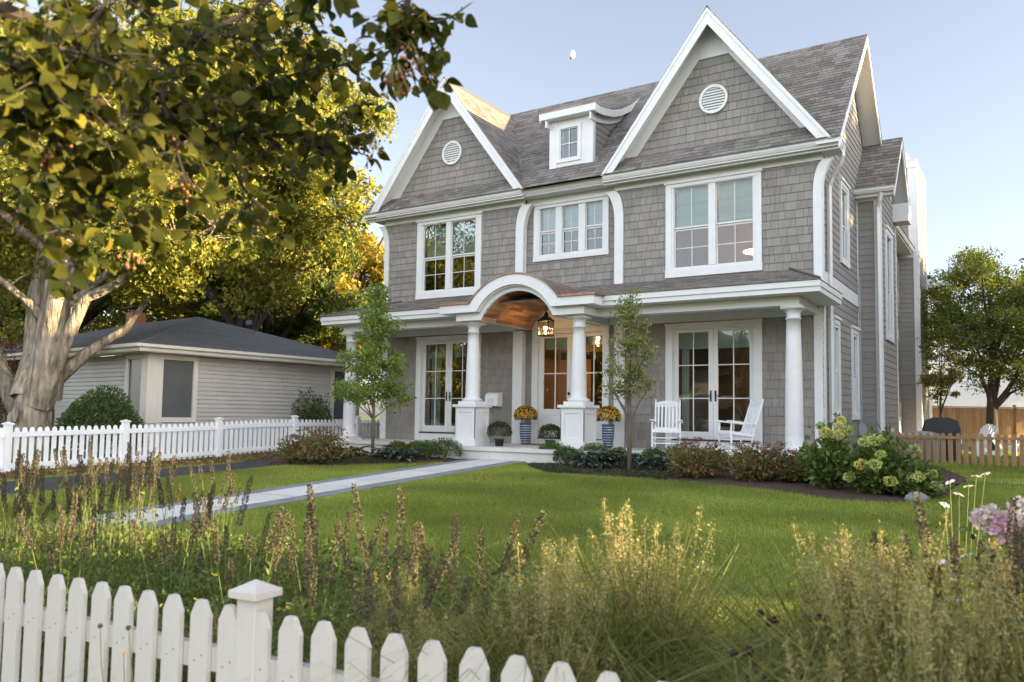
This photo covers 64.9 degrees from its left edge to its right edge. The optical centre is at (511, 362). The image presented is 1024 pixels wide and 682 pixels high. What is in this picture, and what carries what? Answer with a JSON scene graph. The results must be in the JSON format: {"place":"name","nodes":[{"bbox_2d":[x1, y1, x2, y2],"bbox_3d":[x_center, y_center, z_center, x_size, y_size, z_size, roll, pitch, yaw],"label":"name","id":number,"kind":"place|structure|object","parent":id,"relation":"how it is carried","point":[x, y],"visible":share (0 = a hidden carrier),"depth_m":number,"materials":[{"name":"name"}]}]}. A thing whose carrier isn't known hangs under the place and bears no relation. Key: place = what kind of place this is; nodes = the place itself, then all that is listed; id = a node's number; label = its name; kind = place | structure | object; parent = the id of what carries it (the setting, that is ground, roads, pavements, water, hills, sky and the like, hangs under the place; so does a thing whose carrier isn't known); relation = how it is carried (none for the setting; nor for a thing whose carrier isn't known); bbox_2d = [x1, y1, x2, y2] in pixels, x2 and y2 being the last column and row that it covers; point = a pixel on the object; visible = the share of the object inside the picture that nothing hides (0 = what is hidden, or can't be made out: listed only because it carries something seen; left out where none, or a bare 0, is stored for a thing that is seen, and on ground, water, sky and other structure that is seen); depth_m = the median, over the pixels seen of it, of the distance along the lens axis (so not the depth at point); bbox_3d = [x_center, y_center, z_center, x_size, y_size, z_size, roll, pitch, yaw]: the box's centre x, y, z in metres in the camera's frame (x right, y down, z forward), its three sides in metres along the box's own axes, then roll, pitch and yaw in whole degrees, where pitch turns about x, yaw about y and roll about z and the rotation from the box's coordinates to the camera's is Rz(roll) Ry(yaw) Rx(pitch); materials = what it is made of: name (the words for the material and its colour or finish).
{"place":"outdoors","nodes":[
{"label":"outdoors","id":0,"kind":"place"},
{"bbox_2d":[0,455,278,494],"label":"driveway","id":1,"kind":"structure","parent":0,"point":[51,483],"depth_m":15.54,"materials":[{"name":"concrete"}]},
{"bbox_2d":[0,461,447,529],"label":"lawn grass","id":2,"kind":"structure","parent":0,"point":[265,476],"depth_m":13.71,"materials":[{"name":"plant"}]},
{"bbox_2d":[0,415,1023,681],"bbox_3d":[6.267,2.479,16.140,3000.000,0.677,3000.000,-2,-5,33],"label":"ground","id":3,"kind":"structure","parent":0,"point":[366,417],"depth_m":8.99,"materials":[{"name":"plant"}]},
{"bbox_2d":[0,458,41,566],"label":"anise hyssop","id":4,"kind":"object","parent":3,"relation":"on","point":[3,480],"visible":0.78,"depth_m":6.18,"materials":[{"name":"brown plant"}]},
{"bbox_2d":[3,487,52,586],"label":"anise hyssop","id":5,"kind":"object","parent":3,"relation":"on","point":[41,519],"visible":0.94,"depth_m":5.37,"materials":[{"name":"brown plant"}]},
{"bbox_2d":[0,449,63,552],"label":"anise hyssop","id":6,"kind":"object","parent":3,"relation":"on","point":[34,466],"visible":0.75,"depth_m":6.75,"materials":[{"name":"brown plant"}]},
{"bbox_2d":[19,454,83,581],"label":"anise hyssop","id":7,"kind":"object","parent":3,"relation":"on","point":[53,496],"visible":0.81,"depth_m":5.75,"materials":[{"name":"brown plant"}]},
{"bbox_2d":[17,491,95,610],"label":"anise hyssop","id":8,"kind":"object","parent":3,"relation":"on","point":[27,536],"visible":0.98,"depth_m":4.53,"materials":[{"name":"brown plant"}]},
{"bbox_2d":[53,436,102,546],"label":"anise hyssop","id":9,"kind":"object","parent":3,"relation":"on","point":[97,472],"visible":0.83,"depth_m":6.85,"materials":[{"name":"brown plant"}]},
{"bbox_2d":[64,458,121,615],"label":"anise hyssop","id":10,"kind":"object","parent":3,"relation":"on","point":[96,536],"visible":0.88,"depth_m":5.20,"materials":[{"name":"brown plant"}]},
{"bbox_2d":[51,385,144,457],"bbox_3d":[-9.806,1.470,19.249,2.209,1.894,2.097,-2,-5,33],"label":"rounded bush","id":11,"kind":"object","parent":3,"relation":"on","point":[115,410],"visible":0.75,"depth_m":18.86,"materials":[{"name":"green plant"}]},
{"bbox_2d":[78,449,131,573],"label":"anise hyssop","id":12,"kind":"object","parent":3,"relation":"on","point":[106,462],"visible":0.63,"depth_m":6.40,"materials":[{"name":"brown plant"}]},
{"bbox_2d":[0,0,211,345],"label":"shade tree","id":13,"kind":"object","parent":3,"relation":"on","point":[108,303],"visible":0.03,"depth_m":32.98,"materials":[{"name":"green plant"}]},
{"bbox_2d":[113,447,158,562],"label":"anise hyssop","id":14,"kind":"object","parent":3,"relation":"on","point":[137,474],"visible":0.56,"depth_m":6.67,"materials":[{"name":"brown plant"}]},
{"bbox_2d":[117,441,157,586],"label":"anise hyssop","id":15,"kind":"object","parent":3,"relation":"on","point":[150,479],"visible":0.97,"depth_m":5.76,"materials":[{"name":"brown plant"}]},
{"bbox_2d":[0,450,279,480],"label":"fallen leaves","id":16,"kind":"object","parent":3,"relation":"on","point":[223,459],"visible":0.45,"depth_m":18.16,"materials":[{"name":"orange plant"}]},
{"bbox_2d":[0,0,293,459],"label":"maple tree","id":17,"kind":"object","parent":3,"relation":"on","point":[31,392],"visible":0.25,"depth_m":19.72,"materials":[{"name":"green plant"}]},
{"bbox_2d":[132,451,180,575],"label":"anise hyssop","id":18,"kind":"object","parent":3,"relation":"on","point":[171,476],"visible":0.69,"depth_m":6.31,"materials":[{"name":"brown plant"}]},
{"bbox_2d":[130,490,208,613],"bbox_3d":[-1.963,1.260,4.724,0.474,1.051,0.273,0,-4,6],"label":"anise hyssop","id":19,"kind":"object","parent":3,"relation":"on","point":[198,562],"visible":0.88,"depth_m":4.71,"materials":[{"name":"brown plant"}]},
{"bbox_2d":[156,476,215,596],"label":"anise hyssop","id":20,"kind":"object","parent":3,"relation":"on","point":[210,499],"visible":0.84,"depth_m":5.23,"materials":[{"name":"brown plant"}]},
{"bbox_2d":[0,306,377,455],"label":"ranch house","id":21,"kind":"structure","parent":3,"relation":"on","point":[188,371],"depth_m":22.64,"materials":[{"name":"plastic"}]},
{"bbox_2d":[124,353,144,421],"bbox_3d":[-9.859,0.667,21.063,0.970,1.772,0.080,-2,-5,37],"label":"window","id":22,"kind":"structure","parent":21,"relation":"in","point":[134,363],"depth_m":21.08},
{"bbox_2d":[156,354,198,421],"bbox_3d":[-8.865,0.700,21.336,0.080,1.772,1.120,-2,-5,37],"label":"window","id":23,"kind":"structure","parent":21,"relation":"in","point":[178,374],"depth_m":21.34,"materials":[{"name":"glass"}]},
{"bbox_2d":[330,367,344,422],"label":"window","id":24,"kind":"structure","parent":21,"relation":"in","point":[337,406],"depth_m":25.63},
{"bbox_2d":[0,415,379,472],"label":"vinyl picket fence","id":25,"kind":"object","parent":3,"relation":"on","point":[124,430],"visible":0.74,"depth_m":18.52,"materials":[{"name":"plastic"}]},
{"bbox_2d":[188,451,241,571],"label":"anise hyssop","id":26,"kind":"object","parent":3,"relation":"on","point":[229,491],"visible":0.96,"depth_m":6.22,"materials":[{"name":"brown plant"}]},
{"bbox_2d":[192,474,271,638],"bbox_3d":[-1.594,1.212,4.631,0.462,1.130,0.337,3,-5,-32],"label":"anise hyssop","id":27,"kind":"object","parent":3,"relation":"on","point":[229,568],"visible":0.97,"depth_m":4.64,"materials":[{"name":"brown plant"}]},
{"bbox_2d":[0,0,477,300],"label":"pear tree","id":28,"kind":"object","parent":3,"relation":"on","point":[60,65],"visible":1,"depth_m":2.37,"materials":[{"name":"green plant"}]},
{"bbox_2d":[3,459,477,534],"bbox_3d":[-4.533,1.970,11.026,0.665,0.732,14.960,-1,-4,29],"label":"walkway edging","id":29,"kind":"object","parent":3,"relation":"on","point":[298,485],"visible":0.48,"depth_m":13.10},
{"bbox_2d":[211,506,290,617],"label":"anise hyssop","id":30,"kind":"object","parent":3,"relation":"on","point":[275,535],"visible":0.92,"depth_m":4.17,"materials":[{"name":"brown plant"}]},
{"bbox_2d":[113,0,399,330],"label":"maple tree","id":31,"kind":"object","parent":3,"relation":"on","point":[254,286],"visible":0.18,"depth_m":29.39,"materials":[{"name":"green plant"}]},
{"bbox_2d":[6,459,512,537],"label":"walkway","id":32,"kind":"structure","parent":3,"relation":"on","point":[298,491],"depth_m":12.62,"materials":[{"name":"concrete"}]},
{"bbox_2d":[164,188,374,365],"bbox_3d":[-11.588,-2.737,37.819,10.973,13.164,9.782,-2,-5,33],"label":"shade tree","id":33,"kind":"object","parent":3,"relation":"on","point":[303,326],"visible":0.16,"depth_m":35.95,"materials":[{"name":"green plant"}]},
{"bbox_2d":[283,386,338,436],"bbox_3d":[-6.130,1.709,24.542,1.795,2.002,1.983,3,-4,-25],"label":"bush","id":34,"kind":"object","parent":3,"relation":"on","point":[314,415],"visible":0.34,"depth_m":24.30,"materials":[{"name":"green plant"}]},
{"bbox_2d":[299,483,340,662],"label":"anise hyssop","id":35,"kind":"object","parent":3,"relation":"on","point":[313,534],"visible":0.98,"depth_m":3.74,"materials":[{"name":"brown plant"}]},
{"bbox_2d":[260,236,379,374],"bbox_3d":[-10.652,-1.197,42.141,7.952,10.702,9.588,1,-4,-4],"label":"shade tree","id":36,"kind":"object","parent":3,"relation":"on","point":[343,282],"visible":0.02,"depth_m":39.95,"materials":[{"name":"yellow plant"}]},
{"bbox_2d":[125,461,525,531],"bbox_3d":[-3.591,1.942,10.421,0.665,0.732,14.960,-1,-4,29],"label":"walkway edging","id":37,"kind":"object","parent":3,"relation":"on","point":[318,495],"visible":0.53,"depth_m":12.16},
{"bbox_2d":[0,563,661,681],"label":"picket fence","id":38,"kind":"object","parent":3,"relation":"on","point":[172,647],"visible":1,"depth_m":2.97,"materials":[{"name":"wood"}]},
{"bbox_2d":[287,510,388,638],"bbox_3d":[-0.971,1.273,4.267,0.455,0.978,0.432,5,-5,-44],"label":"anise hyssop","id":39,"kind":"object","parent":3,"relation":"on","point":[347,526],"visible":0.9,"depth_m":4.27,"materials":[{"name":"brown plant"}]},
{"bbox_2d":[300,195,384,347],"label":"shade tree","id":40,"kind":"object","parent":3,"relation":"on","point":[364,271],"visible":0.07,"depth_m":46.75,"materials":[{"name":"yellow plant"}]},
{"bbox_2d":[214,618,502,681],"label":"ornamental grass","id":41,"kind":"object","parent":3,"relation":"on","point":[373,656],"depth_m":2.98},
{"bbox_2d":[265,453,466,465],"bbox_3d":[-3.870,2.187,18.372,5.750,0.217,3.742,-2,-5,33],"label":"mulch bed","id":42,"kind":"object","parent":3,"relation":"on","point":[280,462],"visible":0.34,"depth_m":17.54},
{"bbox_2d":[269,433,320,462],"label":"perennial shrub","id":43,"kind":"object","parent":42,"relation":"on","point":[287,454],"visible":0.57,"depth_m":17.32,"materials":[{"name":"green plant"}]},
{"bbox_2d":[292,426,356,463],"bbox_3d":[-4.033,1.755,17.038,1.328,0.816,1.231,-2,-5,33],"label":"perennial shrub","id":44,"kind":"object","parent":42,"relation":"on","point":[324,448],"visible":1,"depth_m":16.84,"materials":[{"name":"red plant"}]},
{"bbox_2d":[328,281,416,457],"bbox_3d":[-3.155,0.208,18.152,2.264,4.149,1.782,-2,-5,33],"label":"young maple","id":45,"kind":"object","parent":42,"relation":"on","point":[352,390],"visible":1,"depth_m":18.06,"materials":[{"name":"green plant"}]},
{"bbox_2d":[369,446,424,461],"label":"hosta","id":46,"kind":"object","parent":42,"relation":"on","point":[397,452],"visible":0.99,"depth_m":17.17,"materials":[{"name":"green plant"}]},
{"bbox_2d":[213,562,521,676],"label":"ornamental grass","id":47,"kind":"object","parent":3,"relation":"on","point":[387,623],"depth_m":3.54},
{"bbox_2d":[338,482,460,659],"bbox_3d":[-0.524,1.152,3.804,0.550,1.184,0.348,4,-5,-37],"label":"anise hyssop","id":48,"kind":"object","parent":3,"relation":"on","point":[364,545],"visible":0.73,"depth_m":3.71,"materials":[{"name":"brown plant"}]},
{"bbox_2d":[362,486,446,665],"bbox_3d":[-0.490,1.119,3.277,0.286,1.212,0.439,-2,-5,33],"label":"anise hyssop","id":49,"kind":"object","parent":3,"relation":"on","point":[367,580],"visible":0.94,"depth_m":3.35,"materials":[{"name":"brown plant"}]},
{"bbox_2d":[352,515,490,669],"bbox_3d":[-0.352,1.149,3.042,0.531,1.136,0.136,0,-4,9],"label":"anise hyssop","id":50,"kind":"object","parent":3,"relation":"on","point":[456,577],"visible":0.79,"depth_m":3.07,"materials":[{"name":"brown plant"}]},
{"bbox_2d":[202,598,653,681],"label":"ornamental grass","id":51,"kind":"object","parent":3,"relation":"on","point":[454,653],"depth_m":2.83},
{"bbox_2d":[0,512,962,681],"bbox_3d":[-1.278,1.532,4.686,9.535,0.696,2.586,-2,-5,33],"label":"border foliage","id":52,"kind":"object","parent":3,"relation":"on","point":[133,577],"visible":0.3,"depth_m":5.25,"materials":[{"name":"green plant"}]},
{"bbox_2d":[416,509,546,645],"bbox_3d":[-0.096,1.163,3.370,0.541,1.126,0.367,-1,-4,21],"label":"anise hyssop","id":53,"kind":"object","parent":3,"relation":"on","point":[506,554],"visible":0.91,"depth_m":3.33,"materials":[{"name":"brown plant"}]},
{"bbox_2d":[235,535,783,681],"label":"ornamental grass","id":54,"kind":"object","parent":3,"relation":"on","point":[572,557],"depth_m":2.99,"materials":[{"name":"plant"}]},
{"bbox_2d":[190,541,835,681],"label":"ornamental grass","id":55,"kind":"object","parent":3,"relation":"on","point":[555,628],"depth_m":2.71,"materials":[{"name":"plant"}]},
{"bbox_2d":[332,563,743,680],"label":"ornamental grass","id":56,"kind":"object","parent":3,"relation":"on","point":[473,633],"depth_m":3.36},
{"bbox_2d":[125,472,1005,637],"bbox_3d":[1.044,1.849,9.423,9.502,0.426,7.997,-2,-5,33],"label":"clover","id":57,"kind":"object","parent":3,"relation":"on","point":[617,524],"visible":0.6,"depth_m":9.40,"materials":[{"name":"plant"}]},
{"bbox_2d":[448,638,710,681],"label":"ornamental grass","id":58,"kind":"object","parent":3,"relation":"on","point":[580,664],"depth_m":2.54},
{"bbox_2d":[266,498,920,681],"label":"ornamental grass","id":59,"kind":"object","parent":3,"relation":"on","point":[666,596],"depth_m":3.01,"materials":[{"name":"plant"}]},
{"bbox_2d":[320,5,938,468],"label":"house","id":60,"kind":"structure","parent":3,"relation":"on","point":[734,209],"depth_m":19.18,"materials":[{"name":"grey"}]},
{"bbox_2d":[414,334,481,440],"bbox_3d":[-1.683,0.691,21.464,2.180,2.800,0.220,-2,-5,33],"label":"french door","id":61,"kind":"structure","parent":60,"relation":"in","point":[438,346],"depth_m":21.68,"materials":[{"name":"white wood"}]},
{"bbox_2d":[415,211,482,299],"bbox_3d":[-1.680,-2.840,21.721,2.220,2.200,0.245,-2,-5,33],"label":"window","id":62,"kind":"structure","parent":60,"relation":"in","point":[470,244],"depth_m":21.70,"materials":[{"name":"wood"}]},
{"bbox_2d":[513,405,537,444],"bbox_3d":[0.334,1.506,19.514,0.619,0.967,0.611,-2,-5,33],"label":"potted mum","id":63,"kind":"object","parent":60,"relation":"on","point":[525,432],"visible":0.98,"depth_m":19.38,"materials":[{"name":"yellow plant"}]},
{"bbox_2d":[556,122,580,163],"bbox_3d":[1.419,-5.439,19.980,0.680,0.940,0.070,-2,-5,33],"label":"window","id":64,"kind":"structure","parent":60,"relation":"in","point":[559,159],"depth_m":19.98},
{"bbox_2d":[533,193,608,261],"bbox_3d":[1.472,-3.289,19.902,2.150,1.480,0.245,-2,-5,33],"label":"window","id":65,"kind":"structure","parent":60,"relation":"in","point":[598,204],"depth_m":19.91,"materials":[{"name":"wood"}]},
{"bbox_2d":[596,406,620,447],"bbox_3d":[2.179,1.452,18.259,0.600,0.959,0.608,-2,-5,33],"label":"potted mum","id":66,"kind":"object","parent":60,"relation":"on","point":[608,429],"visible":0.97,"depth_m":18.13,"materials":[{"name":"yellow plant"}]},
{"bbox_2d":[650,399,682,447],"bbox_3d":[3.287,1.318,17.097,0.665,1.087,0.989,0,-4,14],"label":"rocking chair","id":67,"kind":"object","parent":60,"relation":"on","point":[669,429],"visible":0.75,"depth_m":17.25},
{"bbox_2d":[664,168,762,278],"bbox_3d":[4.443,-3.018,17.787,2.220,2.200,0.245,-2,-5,33],"label":"window","id":68,"kind":"structure","parent":60,"relation":"in","point":[746,183],"depth_m":17.75,"materials":[{"name":"wood"}]},
{"bbox_2d":[664,319,762,449],"bbox_3d":[4.393,0.515,17.560,2.190,2.800,0.220,-2,-5,33],"label":"french door","id":69,"kind":"structure","parent":60,"relation":"in","point":[733,334],"depth_m":17.56,"materials":[{"name":"white wood"}]},
{"bbox_2d":[715,399,769,452],"bbox_3d":[4.604,1.276,16.195,0.989,1.087,0.665,1,-4,-9],"label":"rocking chair","id":70,"kind":"object","parent":60,"relation":"on","point":[754,405],"visible":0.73,"depth_m":16.13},
{"bbox_2d":[833,315,841,418],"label":"window","id":71,"kind":"structure","parent":60,"relation":"in","point":[836,319],"depth_m":17.48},
{"bbox_2d":[839,176,850,269],"bbox_3d":[7.597,-3.170,18.469,0.175,1.950,1.010,-2,-5,33],"label":"window","id":72,"kind":"structure","parent":60,"relation":"in","point":[844,188],"depth_m":18.67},
{"bbox_2d":[851,325,860,419],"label":"window","id":73,"kind":"structure","parent":60,"relation":"in","point":[855,352],"depth_m":19.35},
{"bbox_2d":[884,225,894,343],"bbox_3d":[9.598,-1.962,20.548,0.175,2.880,1.200,-2,-5,33],"label":"window","id":74,"kind":"structure","parent":60,"relation":"in","point":[889,286],"depth_m":20.81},
{"bbox_2d":[408,596,988,681],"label":"border foliage","id":75,"kind":"object","parent":3,"relation":"on","point":[625,676],"visible":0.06,"depth_m":2.94,"materials":[{"name":"green plant"}]},
{"bbox_2d":[461,509,1023,681],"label":"ornamental grass","id":76,"kind":"object","parent":3,"relation":"on","point":[847,599],"depth_m":2.63,"materials":[{"name":"plant"}]},
{"bbox_2d":[528,461,967,502],"bbox_3d":[4.691,2.147,16.201,7.900,0.180,9.055,-2,-5,33],"label":"mulch bed","id":77,"kind":"object","parent":3,"relation":"on","point":[827,491],"visible":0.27,"depth_m":12.61,"materials":[{"name":"soil"}]},
{"bbox_2d":[565,449,624,468],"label":"hosta","id":78,"kind":"object","parent":77,"relation":"on","point":[590,458],"visible":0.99,"depth_m":15.09,"materials":[{"name":"green plant"}]},
{"bbox_2d":[530,461,671,477],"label":"ground cover","id":79,"kind":"object","parent":77,"relation":"on","point":[617,469],"visible":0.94,"depth_m":14.67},
{"bbox_2d":[596,285,660,470],"bbox_3d":[2.135,0.351,14.824,1.180,3.550,1.140,0,-4,8],"label":"young maple","id":80,"kind":"object","parent":77,"relation":"on","point":[630,344],"visible":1,"depth_m":14.72,"materials":[{"name":"green plant"}]},
{"bbox_2d":[663,436,729,477],"bbox_3d":[3.153,1.633,13.888,1.248,0.758,1.365,-2,-5,33],"label":"perennial shrub","id":81,"kind":"object","parent":77,"relation":"on","point":[703,463],"visible":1,"depth_m":13.64,"materials":[{"name":"red plant"}]},
{"bbox_2d":[721,440,790,480],"bbox_3d":[4.072,1.627,13.312,1.180,0.704,1.228,-2,-5,33],"label":"perennial shrub","id":82,"kind":"object","parent":77,"relation":"on","point":[750,464],"visible":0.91,"depth_m":13.09,"materials":[{"name":"red plant"}]},
{"bbox_2d":[767,448,812,482],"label":"perennial shrub","id":83,"kind":"object","parent":77,"relation":"on","point":[792,472],"visible":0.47,"depth_m":12.81,"materials":[{"name":"green plant"}]},
{"bbox_2d":[795,412,862,487],"bbox_3d":[4.758,1.335,12.181,1.099,1.178,1.064,2,-4,-12],"label":"hydrangea","id":84,"kind":"object","parent":77,"relation":"on","point":[827,452],"visible":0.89,"depth_m":12.02,"materials":[{"name":"green plant"}]},
{"bbox_2d":[822,423,936,494],"bbox_3d":[5.283,1.398,11.639,1.314,1.052,1.283,1,-4,-7],"label":"hydrangea","id":85,"kind":"object","parent":77,"relation":"on","point":[875,469],"visible":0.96,"depth_m":11.45,"materials":[{"name":"green plant"}]},
{"bbox_2d":[893,459,953,498],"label":"hydrangea","id":86,"kind":"object","parent":77,"relation":"on","point":[919,478],"visible":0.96,"depth_m":10.99,"materials":[{"name":"green plant"}]},
{"bbox_2d":[485,558,1023,681],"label":"ornamental grass","id":87,"kind":"object","parent":3,"relation":"on","point":[918,653],"depth_m":2.14,"materials":[{"name":"plant"}]},
{"bbox_2d":[515,551,1023,681],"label":"ornamental grass","id":88,"kind":"object","parent":3,"relation":"on","point":[977,625],"depth_m":2.21,"materials":[{"name":"plant"}]},
{"bbox_2d":[528,522,1023,681],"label":"ornamental grass","id":89,"kind":"object","parent":3,"relation":"on","point":[870,606],"depth_m":2.44,"materials":[{"name":"plant"}]},
{"bbox_2d":[579,556,989,681],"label":"ornamental grass","id":90,"kind":"object","parent":3,"relation":"on","point":[795,608],"depth_m":2.82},
{"bbox_2d":[614,526,1023,681],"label":"ornamental grass","id":91,"kind":"object","parent":3,"relation":"on","point":[985,563],"depth_m":2.47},
{"bbox_2d":[870,531,915,605],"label":"anise hyssop","id":92,"kind":"object","parent":3,"relation":"on","point":[887,545],"visible":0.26,"depth_m":2.97,"materials":[{"name":"brown plant"}]},
{"bbox_2d":[914,337,968,417],"bbox_3d":[13.004,1.002,24.446,1.539,3.596,1.416,-2,-5,33],"label":"young tree","id":93,"kind":"object","parent":3,"relation":"on","point":[943,382],"visible":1,"depth_m":24.40,"materials":[{"name":"green plant"}]},
{"bbox_2d":[922,418,961,461],"bbox_3d":[10.670,1.947,20.019,0.821,1.140,0.560,-1,-4,23],"label":"covered grill","id":94,"kind":"object","parent":3,"relation":"on","point":[946,426],"visible":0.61,"depth_m":19.76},
{"bbox_2d":[911,490,992,650],"bbox_3d":[1.470,1.067,2.680,0.256,1.246,0.199,-2,-5,33],"label":"anise hyssop","id":95,"kind":"object","parent":3,"relation":"on","point":[954,546],"visible":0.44,"depth_m":2.73,"materials":[{"name":"brown plant"}]},
{"bbox_2d":[915,472,991,625],"bbox_3d":[2.678,1.218,4.929,0.634,1.107,0.686,0,-4,18],"label":"daisy plant","id":96,"kind":"object","parent":3,"relation":"on","point":[956,493],"visible":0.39,"depth_m":4.93,"materials":[{"name":"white plant"}]},
{"bbox_2d":[890,432,1023,467],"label":"cedar picket fence","id":97,"kind":"object","parent":3,"relation":"on","point":[981,438],"visible":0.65,"depth_m":18.27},
{"bbox_2d":[916,246,1023,450],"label":"pear tree","id":98,"kind":"object","parent":3,"relation":"on","point":[941,316],"visible":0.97,"depth_m":25.74,"materials":[{"name":"green plant"}]},
{"bbox_2d":[932,405,1023,449],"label":"backyard fence","id":99,"kind":"object","parent":3,"relation":"on","point":[970,419],"visible":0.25,"depth_m":29.74,"materials":[{"name":"brown wood"}]},
{"bbox_2d":[936,314,1023,408],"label":"white house","id":100,"kind":"structure","parent":3,"relation":"on","point":[965,398],"depth_m":36.84,"materials":[{"name":"plastic"}]},
{"bbox_2d":[941,496,1023,625],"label":"pink phlox","id":101,"kind":"object","parent":3,"relation":"on","point":[997,526],"visible":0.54,"depth_m":3.65,"materials":[{"name":"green plant"}]},
{"bbox_2d":[987,524,1023,662],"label":"anise hyssop","id":102,"kind":"object","parent":3,"relation":"on","point":[1016,555],"visible":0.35,"depth_m":2.36,"materials":[{"name":"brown plant"}]},
{"bbox_2d":[1001,496,1023,659],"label":"anise hyssop","id":103,"kind":"object","parent":3,"relation":"on","point":[1011,545],"visible":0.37,"depth_m":2.82,"materials":[{"name":"brown plant"}]},
{"bbox_2d":[0,0,1023,415],"label":"sky","id":104,"kind":"structure","parent":0,"point":[948,75],"materials":[{"name":"blue"}]},
{"bbox_2d":[461,627,935,681],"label":"ornamental grass","id":105,"kind":"object","parent":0,"point":[788,664],"depth_m":2.11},
{"bbox_2d":[913,450,1023,484],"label":"lawn grass","id":106,"kind":"structure","parent":0,"point":[1010,474],"depth_m":16.03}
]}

